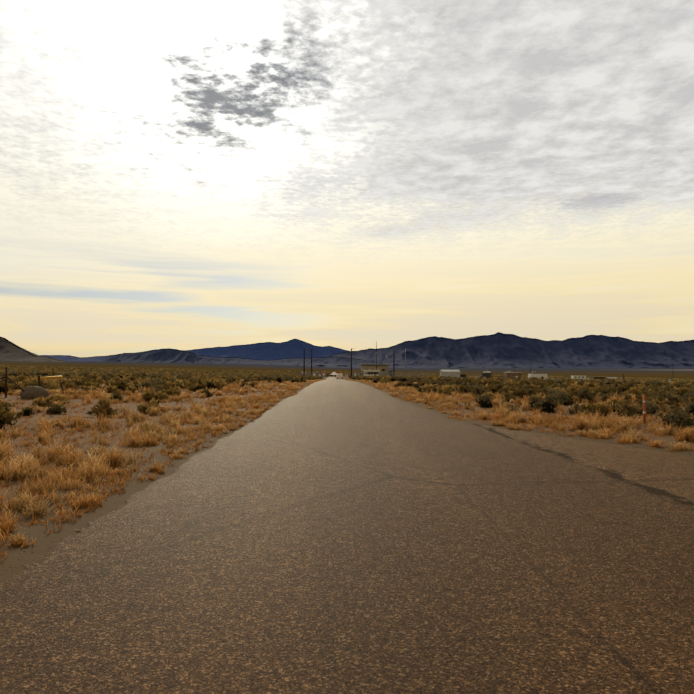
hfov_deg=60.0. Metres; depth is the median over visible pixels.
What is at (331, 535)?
road
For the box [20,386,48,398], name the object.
boulder
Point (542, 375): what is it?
white building
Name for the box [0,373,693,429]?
shrubs
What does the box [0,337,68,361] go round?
hill
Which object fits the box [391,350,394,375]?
light pole
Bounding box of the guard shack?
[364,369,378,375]
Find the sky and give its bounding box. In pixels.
[0,0,693,356]
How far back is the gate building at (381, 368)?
242.10 m
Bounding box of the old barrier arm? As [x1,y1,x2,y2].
[34,376,63,394]
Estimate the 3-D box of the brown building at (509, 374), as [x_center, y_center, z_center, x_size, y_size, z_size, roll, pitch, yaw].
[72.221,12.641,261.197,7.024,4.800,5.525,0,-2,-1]
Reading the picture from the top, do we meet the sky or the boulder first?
the sky
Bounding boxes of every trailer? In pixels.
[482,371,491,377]
[571,375,585,378]
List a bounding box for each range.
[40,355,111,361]
[97,348,397,367]
[331,332,693,367]
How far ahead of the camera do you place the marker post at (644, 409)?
16.96 m
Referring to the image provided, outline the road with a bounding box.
[0,372,693,693]
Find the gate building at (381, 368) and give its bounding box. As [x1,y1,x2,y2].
[360,364,388,376]
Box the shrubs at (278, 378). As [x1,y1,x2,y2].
[0,368,693,386]
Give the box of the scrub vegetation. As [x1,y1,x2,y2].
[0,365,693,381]
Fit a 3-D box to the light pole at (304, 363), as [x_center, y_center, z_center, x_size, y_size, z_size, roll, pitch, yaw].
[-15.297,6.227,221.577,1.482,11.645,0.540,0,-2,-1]
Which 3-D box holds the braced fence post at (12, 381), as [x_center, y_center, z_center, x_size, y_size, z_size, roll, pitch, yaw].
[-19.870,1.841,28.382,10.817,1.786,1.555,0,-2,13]
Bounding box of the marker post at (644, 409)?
[643,395,645,423]
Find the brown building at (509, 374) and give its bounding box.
[503,371,521,377]
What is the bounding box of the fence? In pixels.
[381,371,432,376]
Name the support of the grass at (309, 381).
on the ground at (14, 561)
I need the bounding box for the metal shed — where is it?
[440,370,459,376]
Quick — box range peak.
[185,339,347,359]
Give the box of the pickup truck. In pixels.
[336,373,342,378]
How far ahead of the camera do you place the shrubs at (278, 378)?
81.58 m
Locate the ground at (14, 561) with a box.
[0,361,693,582]
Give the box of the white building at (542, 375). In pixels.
[528,371,547,378]
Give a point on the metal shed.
(452, 373)
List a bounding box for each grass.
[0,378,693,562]
[16,376,644,386]
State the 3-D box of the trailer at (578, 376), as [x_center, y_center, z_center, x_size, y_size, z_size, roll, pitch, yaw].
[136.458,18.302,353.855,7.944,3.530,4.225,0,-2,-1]
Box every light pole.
[303,348,304,375]
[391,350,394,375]
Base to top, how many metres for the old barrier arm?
1.380 m
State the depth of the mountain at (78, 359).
14704.58 m
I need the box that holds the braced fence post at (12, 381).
[0,367,33,398]

